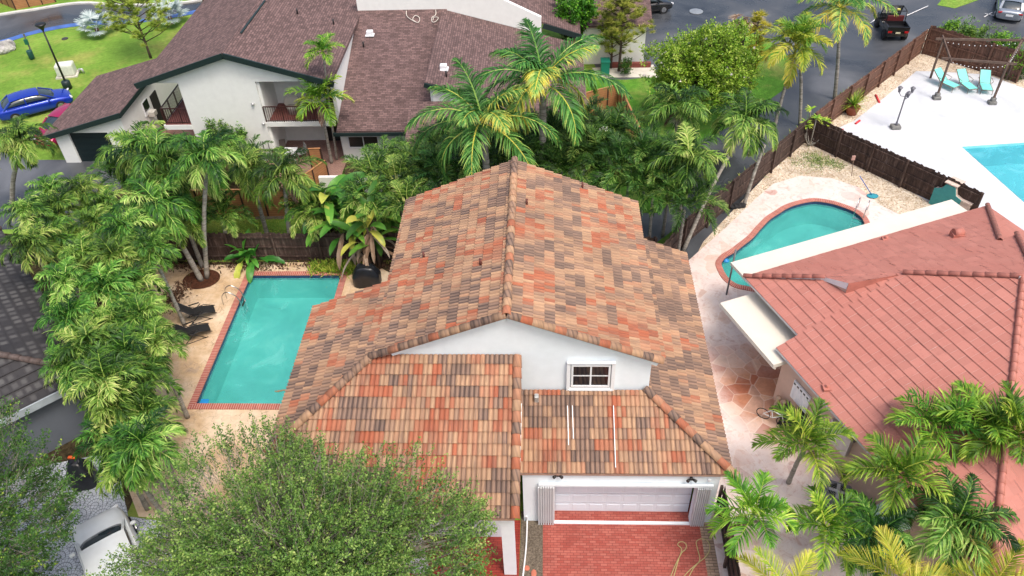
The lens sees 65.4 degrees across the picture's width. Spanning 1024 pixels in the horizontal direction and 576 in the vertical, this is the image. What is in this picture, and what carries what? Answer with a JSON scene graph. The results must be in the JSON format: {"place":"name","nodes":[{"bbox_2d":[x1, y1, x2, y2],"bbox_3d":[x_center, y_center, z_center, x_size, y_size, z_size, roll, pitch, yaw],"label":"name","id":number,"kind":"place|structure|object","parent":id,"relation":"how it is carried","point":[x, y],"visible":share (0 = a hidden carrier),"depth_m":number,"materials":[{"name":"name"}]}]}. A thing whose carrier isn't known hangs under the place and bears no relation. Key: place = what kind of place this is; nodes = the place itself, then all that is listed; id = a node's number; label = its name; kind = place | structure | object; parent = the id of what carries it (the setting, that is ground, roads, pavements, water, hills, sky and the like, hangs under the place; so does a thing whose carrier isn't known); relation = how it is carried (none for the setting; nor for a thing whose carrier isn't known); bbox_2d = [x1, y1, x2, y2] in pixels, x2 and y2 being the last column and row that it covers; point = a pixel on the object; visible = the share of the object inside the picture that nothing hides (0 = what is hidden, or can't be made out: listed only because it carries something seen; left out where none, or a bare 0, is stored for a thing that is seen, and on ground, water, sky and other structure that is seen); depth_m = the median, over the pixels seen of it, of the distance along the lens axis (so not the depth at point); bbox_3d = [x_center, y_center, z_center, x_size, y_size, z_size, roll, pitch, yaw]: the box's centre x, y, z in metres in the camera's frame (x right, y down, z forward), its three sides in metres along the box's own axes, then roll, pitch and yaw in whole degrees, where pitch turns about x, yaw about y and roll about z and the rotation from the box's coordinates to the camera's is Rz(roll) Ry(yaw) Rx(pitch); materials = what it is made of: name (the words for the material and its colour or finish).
{"place":"outdoors","nodes":[
{"label":"outdoors","id":0,"kind":"place"},
{"bbox_2d":[0,152,155,229],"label":"driveway","id":1,"kind":"structure","parent":0,"point":[46,167],"depth_m":48.55,"materials":[{"name":"concrete"}]},
{"bbox_2d":[0,113,58,207],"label":"palm tree","id":2,"kind":"object","parent":1,"relation":"on","point":[15,133],"visible":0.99,"depth_m":42.81,"materials":[{"name":"green plant"}]},
{"bbox_2d":[0,1,201,39],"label":"road","id":3,"kind":"structure","parent":0,"point":[13,25],"depth_m":67.13,"materials":[{"name":"asphalt"}]},
{"bbox_2d":[0,456,284,575],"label":"paving","id":4,"kind":"structure","parent":0,"point":[93,504],"depth_m":30.38,"materials":[{"name":"concrete"}]},
{"bbox_2d":[0,395,90,575],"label":"broad tree","id":5,"kind":"object","parent":4,"relation":"on","point":[11,557],"visible":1,"depth_m":24.51,"materials":[{"name":"green plant"}]},
{"bbox_2d":[69,504,148,575],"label":"parked car","id":6,"kind":"object","parent":4,"relation":"on","point":[97,537],"visible":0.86,"depth_m":28.01,"materials":[{"name":"white paint"}]},
{"bbox_2d":[91,429,171,525],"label":"palm tree","id":7,"kind":"object","parent":4,"relation":"on","point":[107,479],"visible":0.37,"depth_m":26.17,"materials":[{"name":"green plant"}]},
{"bbox_2d":[95,405,188,523],"bbox_3d":[-12.129,6.864,27.679,3.003,6.163,2.888,0,41,2],"label":"palm tree","id":8,"kind":"object","parent":4,"relation":"on","point":[137,443],"visible":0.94,"depth_m":26.00,"materials":[{"name":"green plant"}]},
{"bbox_2d":[82,410,501,575],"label":"broad tree","id":9,"kind":"object","parent":4,"relation":"on","point":[219,533],"visible":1,"depth_m":23.01,"materials":[{"name":"green plant"}]},
{"bbox_2d":[96,262,388,520],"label":"pool deck","id":10,"kind":"structure","parent":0,"point":[188,371],"depth_m":35.12,"materials":[{"name":"stone"}]},
{"bbox_2d":[63,339,152,425],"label":"palm tree","id":11,"kind":"object","parent":10,"relation":"on","point":[104,370],"visible":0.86,"depth_m":28.14,"materials":[{"name":"green plant"}]},
{"bbox_2d":[72,413,154,510],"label":"palm tree","id":12,"kind":"object","parent":10,"relation":"on","point":[86,434],"visible":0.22,"depth_m":27.38,"materials":[{"name":"green plant"}]},
{"bbox_2d":[77,380,158,485],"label":"palm tree","id":13,"kind":"object","parent":10,"relation":"on","point":[123,413],"visible":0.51,"depth_m":27.68,"materials":[{"name":"green plant"}]},
{"bbox_2d":[95,205,161,293],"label":"palm tree","id":14,"kind":"object","parent":10,"relation":"on","point":[123,224],"visible":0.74,"depth_m":35.61,"materials":[{"name":"green plant"}]},
{"bbox_2d":[93,325,167,423],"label":"palm tree","id":15,"kind":"object","parent":10,"relation":"on","point":[122,335],"visible":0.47,"depth_m":30.02,"materials":[{"name":"green plant"}]},
{"bbox_2d":[97,346,185,450],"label":"palm tree","id":16,"kind":"object","parent":10,"relation":"on","point":[159,378],"visible":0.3,"depth_m":29.60,"materials":[{"name":"green plant"}]},
{"bbox_2d":[105,379,183,484],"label":"palm tree","id":17,"kind":"object","parent":10,"relation":"on","point":[141,406],"visible":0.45,"depth_m":28.30,"materials":[{"name":"green plant"}]},
{"bbox_2d":[123,225,186,325],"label":"palm tree","id":18,"kind":"object","parent":10,"relation":"on","point":[155,249],"visible":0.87,"depth_m":34.83,"materials":[{"name":"green plant"}]},
{"bbox_2d":[125,315,190,418],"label":"palm tree","id":19,"kind":"object","parent":10,"relation":"on","point":[160,345],"visible":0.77,"depth_m":30.84,"materials":[{"name":"green plant"}]},
{"bbox_2d":[182,269,219,288],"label":"mulch ring","id":20,"kind":"object","parent":10,"relation":"on","point":[214,278],"visible":0.85,"depth_m":40.62,"materials":[{"name":"brown soil"}]},
{"bbox_2d":[108,173,203,281],"bbox_3d":[-16.401,-2.551,38.641,3.992,6.079,4.011,0,41,2],"label":"palm tree","id":21,"kind":"object","parent":20,"relation":"on","point":[154,196],"visible":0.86,"depth_m":36.94,"materials":[{"name":"green plant"}]},
{"bbox_2d":[168,127,248,278],"bbox_3d":[-14.248,-4.109,38.746,3.742,8.166,3.681,0,41,2],"label":"palm tree","id":22,"kind":"object","parent":20,"relation":"on","point":[202,151],"visible":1,"depth_m":36.46,"materials":[{"name":"green plant"}]},
{"bbox_2d":[187,271,347,409],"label":"swimming pool","id":23,"kind":"structure","parent":10,"relation":"in","point":[250,361],"depth_m":38.99,"materials":[{"name":"liquid"}]},
{"bbox_2d":[259,140,345,187],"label":"terrace","id":24,"kind":"structure","parent":0,"point":[335,167],"depth_m":49.41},
{"bbox_2d":[283,73,353,163],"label":"palm tree","id":25,"kind":"object","parent":24,"relation":"on","point":[313,91],"visible":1,"depth_m":44.90,"materials":[{"name":"green plant"}]},
{"bbox_2d":[0,0,707,574],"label":"ground","id":26,"kind":"structure","parent":0,"point":[108,50],"depth_m":60.76,"materials":[{"name":"green plant"}]},
{"bbox_2d":[0,87,72,120],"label":"parked car","id":27,"kind":"object","parent":26,"relation":"on","point":[31,101],"visible":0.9,"depth_m":53.73,"materials":[{"name":"blue paint"}]},
{"bbox_2d":[0,226,95,474],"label":"dark tiled house","id":28,"kind":"structure","parent":26,"relation":"on","point":[23,346],"depth_m":32.27,"materials":[{"name":"black tile"}]},
{"bbox_2d":[9,448,132,512],"bbox_3d":[-19.594,7.043,32.394,10.000,0.001,14.000,0,41,2],"label":"planting bed","id":29,"kind":"object","parent":26,"relation":"on","point":[128,500],"visible":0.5,"depth_m":31.93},
{"bbox_2d":[33,255,95,314],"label":"palm tree","id":30,"kind":"object","parent":29,"relation":"on","point":[63,277],"visible":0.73,"depth_m":32.33,"materials":[{"name":"green plant"}]},
{"bbox_2d":[33,285,98,347],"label":"palm tree","id":31,"kind":"object","parent":29,"relation":"on","point":[70,313],"visible":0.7,"depth_m":31.62,"materials":[{"name":"green plant"}]},
{"bbox_2d":[38,340,97,398],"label":"palm tree","id":32,"kind":"object","parent":29,"relation":"on","point":[62,382],"visible":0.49,"depth_m":29.69,"materials":[{"name":"green plant"}]},
{"bbox_2d":[49,312,133,388],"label":"palm tree","id":33,"kind":"object","parent":29,"relation":"on","point":[84,335],"visible":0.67,"depth_m":30.04,"materials":[{"name":"green plant"}]},
{"bbox_2d":[69,258,144,318],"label":"palm tree","id":34,"kind":"object","parent":29,"relation":"on","point":[101,278],"visible":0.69,"depth_m":32.58,"materials":[{"name":"green plant"}]},
{"bbox_2d":[77,232,151,279],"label":"palm tree","id":35,"kind":"object","parent":29,"relation":"on","point":[113,251],"visible":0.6,"depth_m":33.89,"materials":[{"name":"green plant"}]},
{"bbox_2d":[95,260,172,356],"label":"palm tree","id":36,"kind":"object","parent":29,"relation":"on","point":[139,282],"visible":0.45,"depth_m":33.50,"materials":[{"name":"green plant"}]},
{"bbox_2d":[109,290,177,341],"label":"palm tree","id":37,"kind":"object","parent":29,"relation":"on","point":[142,312],"visible":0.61,"depth_m":31.77,"materials":[{"name":"green plant"}]},
{"bbox_2d":[94,0,173,58],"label":"leafy tree","id":38,"kind":"object","parent":26,"relation":"on","point":[114,6],"visible":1,"depth_m":57.97,"materials":[{"name":"green plant"}]},
{"bbox_2d":[94,120,182,204],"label":"palm tree","id":39,"kind":"object","parent":26,"relation":"on","point":[125,172],"visible":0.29,"depth_m":40.42,"materials":[{"name":"green plant"}]},
{"bbox_2d":[106,126,198,223],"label":"palm tree","id":40,"kind":"object","parent":26,"relation":"on","point":[155,144],"visible":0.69,"depth_m":38.76,"materials":[{"name":"green plant"}]},
{"bbox_2d":[138,149,229,232],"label":"palm tree","id":41,"kind":"object","parent":26,"relation":"on","point":[184,187],"visible":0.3,"depth_m":38.90,"materials":[{"name":"green plant"}]},
{"bbox_2d":[25,260,390,461],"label":"planting bed","id":42,"kind":"object","parent":26,"relation":"on","point":[68,449],"visible":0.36,"depth_m":40.44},
{"bbox_2d":[0,190,74,293],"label":"palm tree","id":43,"kind":"object","parent":42,"relation":"on","point":[24,210],"visible":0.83,"depth_m":36.04,"materials":[{"name":"green plant"}]},
{"bbox_2d":[0,220,75,320],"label":"palm tree","id":44,"kind":"object","parent":42,"relation":"on","point":[32,237],"visible":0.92,"depth_m":34.20,"materials":[{"name":"green plant"}]},
{"bbox_2d":[4,232,657,261],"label":"wooden fence","id":45,"kind":"object","parent":42,"relation":"on","point":[284,246],"visible":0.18,"depth_m":41.05,"materials":[{"name":"brown wood"}]},
{"bbox_2d":[327,180,401,276],"bbox_3d":[-6.935,-2.613,39.617,3.910,4.196,3.640,0,41,2],"label":"paddle leaf plant","id":46,"kind":"object","parent":42,"relation":"on","point":[368,246],"visible":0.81,"depth_m":39.09,"materials":[{"name":"green plant"}]},
{"bbox_2d":[376,175,428,222],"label":"palm tree","id":47,"kind":"object","parent":42,"relation":"on","point":[405,189],"visible":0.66,"depth_m":38.64,"materials":[{"name":"green plant"}]},
{"bbox_2d":[190,189,258,237],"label":"palm tree","id":48,"kind":"object","parent":26,"relation":"on","point":[224,205],"visible":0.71,"depth_m":40.02,"materials":[{"name":"green plant"}]},
{"bbox_2d":[153,160,328,216],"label":"panel fence","id":49,"kind":"object","parent":26,"relation":"on","point":[316,172],"visible":0.12,"depth_m":44.28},
{"bbox_2d":[217,141,279,232],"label":"palm tree","id":50,"kind":"object","parent":26,"relation":"on","point":[247,188],"visible":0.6,"depth_m":40.04,"materials":[{"name":"green plant"}]},
{"bbox_2d":[246,146,327,232],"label":"palm tree","id":51,"kind":"object","parent":26,"relation":"on","point":[285,167],"visible":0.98,"depth_m":38.74,"materials":[{"name":"green plant"}]},
{"bbox_2d":[43,0,589,194],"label":"townhouse","id":52,"kind":"structure","parent":26,"relation":"on","point":[233,62],"depth_m":48.39,"materials":[{"name":"brown"}]},
{"bbox_2d":[279,172,368,246],"bbox_3d":[-9.661,-4.034,41.039,4.210,4.603,4.465,16,45,20],"label":"paddle leaf plant","id":53,"kind":"object","parent":26,"relation":"on","point":[335,182],"visible":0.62,"depth_m":39.92,"materials":[{"name":"green plant"}]},
{"bbox_2d":[308,185,375,269],"bbox_3d":[-8.365,-3.262,40.437,3.386,4.169,4.434,0,41,2],"label":"paddle leaf plant","id":54,"kind":"object","parent":26,"relation":"on","point":[326,228],"visible":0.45,"depth_m":39.54,"materials":[{"name":"green plant"}]},
{"bbox_2d":[337,172,398,225],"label":"palm tree","id":55,"kind":"object","parent":26,"relation":"on","point":[356,185],"visible":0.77,"depth_m":39.02,"materials":[{"name":"green plant"}]},
{"bbox_2d":[403,57,561,178],"bbox_3d":[-1.185,-5.571,38.590,6.765,9.727,6.282,27,49,29],"label":"palm tree","id":56,"kind":"object","parent":26,"relation":"on","point":[493,111],"visible":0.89,"depth_m":36.19,"materials":[{"name":"green plant"}]},
{"bbox_2d":[258,156,739,574],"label":"tiled house","id":57,"kind":"structure","parent":26,"relation":"on","point":[501,329],"depth_m":28.18,"materials":[{"name":"tile"}]},
{"bbox_2d":[571,364,610,386],"bbox_3d":[2.785,3.105,28.208,1.375,1.143,0.070,0,41,2],"label":"window","id":58,"kind":"structure","parent":57,"relation":"in","point":[582,375],"depth_m":28.19,"materials":[{"name":"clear glass"}]},
{"bbox_2d":[555,487,691,511],"bbox_3d":[4.024,7.477,29.065,4.967,2.320,0.065,0,41,2],"label":"garage door","id":59,"kind":"structure","parent":57,"relation":"in","point":[566,498],"depth_m":29.27,"materials":[{"name":"metal"}]},
{"bbox_2d":[519,511,542,575],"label":"soil strip","id":60,"kind":"object","parent":26,"relation":"on","point":[534,556],"visible":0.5,"depth_m":28.81,"materials":[{"name":"gravel"}]},
{"bbox_2d":[465,17,632,169],"bbox_3d":[1.922,-7.186,39.566,7.947,10.663,6.605,13,44,17],"label":"palm tree","id":61,"kind":"object","parent":26,"relation":"on","point":[534,75],"visible":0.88,"depth_m":37.16,"materials":[{"name":"green plant"}]},
{"bbox_2d":[530,135,607,183],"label":"tree","id":62,"kind":"object","parent":26,"relation":"on","point":[564,165],"visible":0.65,"depth_m":39.47,"materials":[{"name":"green plant"}]},
{"bbox_2d":[552,0,598,39],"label":"broad tree","id":63,"kind":"object","parent":26,"relation":"on","point":[584,11],"visible":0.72,"depth_m":54.05,"materials":[{"name":"green plant"}]},
{"bbox_2d":[580,0,652,67],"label":"white house","id":64,"kind":"structure","parent":26,"relation":"on","point":[636,56],"depth_m":56.49,"materials":[{"name":"paint"}]},
{"bbox_2d":[572,126,672,208],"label":"palm tree","id":65,"kind":"object","parent":26,"relation":"on","point":[618,145],"visible":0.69,"depth_m":38.75,"materials":[{"name":"green plant"}]},
{"bbox_2d":[699,143,930,250],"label":"gravel bed","id":66,"kind":"object","parent":26,"relation":"on","point":[895,198],"visible":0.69,"depth_m":45.55,"materials":[{"name":"gravel"}]},
{"bbox_2d":[663,115,814,248],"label":"wooden fence","id":67,"kind":"object","parent":66,"relation":"on","point":[771,160],"visible":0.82,"depth_m":44.09,"materials":[{"name":"brown wood"}]},
{"bbox_2d":[805,116,983,209],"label":"wooden fence","id":68,"kind":"object","parent":66,"relation":"on","point":[914,177],"visible":0.95,"depth_m":45.10,"materials":[{"name":"brown wood"}]},
{"bbox_2d":[403,520,520,575],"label":"porch floor","id":69,"kind":"structure","parent":0,"point":[496,568],"depth_m":28.61,"materials":[{"name":"red tile"}]},
{"bbox_2d":[594,0,654,71],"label":"tree","id":70,"kind":"object","parent":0,"point":[637,13],"visible":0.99,"depth_m":53.70,"materials":[{"name":"green plant"}]},
{"bbox_2d":[543,501,707,575],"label":"brick driveway","id":71,"kind":"structure","parent":0,"point":[605,550],"depth_m":28.72,"materials":[{"name":"brick"}]},
{"bbox_2d":[587,32,796,212],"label":"lawn","id":72,"kind":"structure","parent":0,"point":[770,85],"depth_m":53.75,"materials":[{"name":"green plant"}]},
{"bbox_2d":[578,100,650,190],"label":"palm tree","id":73,"kind":"object","parent":72,"relation":"on","point":[614,123],"visible":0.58,"depth_m":41.62,"materials":[{"name":"green plant"}]},
{"bbox_2d":[639,81,710,196],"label":"palm tree","id":74,"kind":"object","parent":72,"relation":"on","point":[676,97],"visible":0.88,"depth_m":40.29,"materials":[{"name":"green plant"}]},
{"bbox_2d":[639,16,764,124],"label":"flowering tree","id":75,"kind":"object","parent":72,"relation":"on","point":[709,61],"visible":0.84,"depth_m":47.05,"materials":[{"name":"green plant"}]},
{"bbox_2d":[689,176,905,575],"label":"flagstone patio","id":76,"kind":"structure","parent":0,"point":[745,375],"depth_m":34.31,"materials":[{"name":"stone"}]},
{"bbox_2d":[704,467,800,559],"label":"palm tree","id":77,"kind":"object","parent":76,"relation":"on","point":[763,504],"visible":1,"depth_m":25.63,"materials":[{"name":"green plant"}]},
{"bbox_2d":[735,545,823,575],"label":"palm tree","id":78,"kind":"object","parent":76,"relation":"on","point":[809,556],"visible":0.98,"depth_m":24.86,"materials":[{"name":"yellow plant"}]},
{"bbox_2d":[715,198,869,291],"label":"swimming pool","id":79,"kind":"structure","parent":76,"relation":"in","point":[794,222],"depth_m":43.91,"materials":[{"name":"liquid"}]},
{"bbox_2d":[751,397,859,490],"bbox_3d":[10.174,6.254,28.335,3.479,4.885,3.415,0,41,2],"label":"palm tree","id":80,"kind":"object","parent":76,"relation":"on","point":[819,435],"visible":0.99,"depth_m":27.31,"materials":[{"name":"green plant"}]},
{"bbox_2d":[776,482,873,575],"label":"palm tree","id":81,"kind":"object","parent":76,"relation":"on","point":[820,513],"visible":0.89,"depth_m":25.74,"materials":[{"name":"green plant"}]},
{"bbox_2d":[719,199,1023,575],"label":"pink house","id":82,"kind":"structure","parent":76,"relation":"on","point":[860,328],"depth_m":30.68,"materials":[{"name":"tile"}]},
{"bbox_2d":[831,488,920,575],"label":"palm tree","id":83,"kind":"object","parent":76,"relation":"on","point":[869,518],"visible":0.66,"depth_m":25.35,"materials":[{"name":"green plant"}]},
{"bbox_2d":[839,426,953,516],"bbox_3d":[12.512,7.078,27.043,3.272,5.198,2.993,0,41,2],"label":"palm tree","id":84,"kind":"object","parent":76,"relation":"on","point":[882,454],"visible":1,"depth_m":25.72,"materials":[{"name":"green plant"}]},
{"bbox_2d":[836,525,956,575],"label":"palm tree","id":85,"kind":"object","parent":76,"relation":"on","point":[915,571],"visible":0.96,"depth_m":24.29,"materials":[{"name":"yellow plant"}]},
{"bbox_2d":[884,383,986,467],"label":"palm tree","id":86,"kind":"object","parent":76,"relation":"on","point":[953,420],"visible":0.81,"depth_m":26.61,"materials":[{"name":"green plant"}]},
{"bbox_2d":[902,465,1021,575],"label":"palm tree","id":87,"kind":"object","parent":76,"relation":"on","point":[957,507],"visible":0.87,"depth_m":24.65,"materials":[{"name":"green plant"}]},
{"bbox_2d":[920,520,1023,575],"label":"palm tree","id":88,"kind":"object","parent":76,"relation":"on","point":[1012,568],"visible":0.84,"depth_m":23.83,"materials":[{"name":"green plant"}]},
{"bbox_2d":[926,375,1023,465],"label":"palm tree","id":89,"kind":"object","parent":76,"relation":"on","point":[975,391],"visible":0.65,"depth_m":26.38,"materials":[{"name":"green plant"}]},
{"bbox_2d":[961,379,1023,465],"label":"palm tree","id":90,"kind":"object","parent":76,"relation":"on","point":[1018,451],"visible":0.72,"depth_m":26.09,"materials":[{"name":"green plant"}]},
{"bbox_2d":[594,0,1023,259],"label":"parking lane","id":91,"kind":"structure","parent":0,"point":[858,60],"depth_m":58.98,"materials":[{"name":"asphalt"}]},
{"bbox_2d":[657,232,671,243],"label":"fence verge","id":92,"kind":"structure","parent":91,"relation":"on","point":[664,239],"depth_m":42.03,"materials":[{"name":"green plant"}]},
{"bbox_2d":[608,153,703,237],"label":"palm tree","id":93,"kind":"object","parent":92,"relation":"on","point":[652,200],"visible":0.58,"depth_m":37.84,"materials":[{"name":"green plant"}]},
{"bbox_2d":[643,121,730,226],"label":"palm tree","id":94,"kind":"object","parent":92,"relation":"on","point":[691,148],"visible":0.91,"depth_m":37.74,"materials":[{"name":"green plant"}]},
{"bbox_2d":[648,161,728,250],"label":"palm tree","id":95,"kind":"object","parent":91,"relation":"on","point":[702,196],"visible":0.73,"depth_m":37.47,"materials":[{"name":"green plant"}]},
{"bbox_2d":[681,86,789,251],"bbox_3d":[11.413,-5.982,40.496,4.050,7.161,5.976,11,43,14],"label":"palm tree","id":96,"kind":"object","parent":91,"relation":"on","point":[748,114],"visible":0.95,"depth_m":39.23,"materials":[{"name":"green plant"}]},
{"bbox_2d":[754,11,833,126],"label":"palm tree","id":97,"kind":"object","parent":91,"relation":"on","point":[781,47],"visible":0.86,"depth_m":46.64,"materials":[{"name":"green plant"}]},
{"bbox_2d":[772,13,829,125],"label":"palm tree","id":98,"kind":"object","parent":91,"relation":"on","point":[800,26],"visible":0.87,"depth_m":46.68,"materials":[{"name":"green plant"}]},
{"bbox_2d":[797,0,898,98],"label":"palm tree","id":99,"kind":"object","parent":91,"relation":"on","point":[840,6],"visible":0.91,"depth_m":47.72,"materials":[{"name":"green plant"}]},
{"bbox_2d":[831,29,1023,126],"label":"gravel strip","id":100,"kind":"object","parent":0,"point":[919,62],"visible":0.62,"depth_m":54.31,"materials":[{"name":"gravel"}]},
{"bbox_2d":[815,28,929,122],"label":"wooden fence","id":101,"kind":"object","parent":100,"relation":"on","point":[877,76],"visible":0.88,"depth_m":52.67,"materials":[{"name":"brown wood"}]},
{"bbox_2d":[922,25,1023,82],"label":"wooden fence","id":102,"kind":"object","parent":100,"relation":"on","point":[985,50],"visible":0.89,"depth_m":54.64,"materials":[{"name":"brown wood"}]},
{"bbox_2d":[840,71,1023,229],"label":"white deck","id":103,"kind":"structure","parent":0,"point":[937,135],"depth_m":49.60,"materials":[{"name":"concrete"}]},
{"bbox_2d":[929,35,1023,104],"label":"pergola","id":104,"kind":"object","parent":103,"relation":"on","point":[990,101],"visible":1,"depth_m":51.55,"materials":[{"name":"brown wood"}]},
{"bbox_2d":[963,143,1023,201],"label":"swimming pool","id":105,"kind":"structure","parent":103,"relation":"in","point":[1003,164],"depth_m":48.25,"materials":[{"name":"liquid"}]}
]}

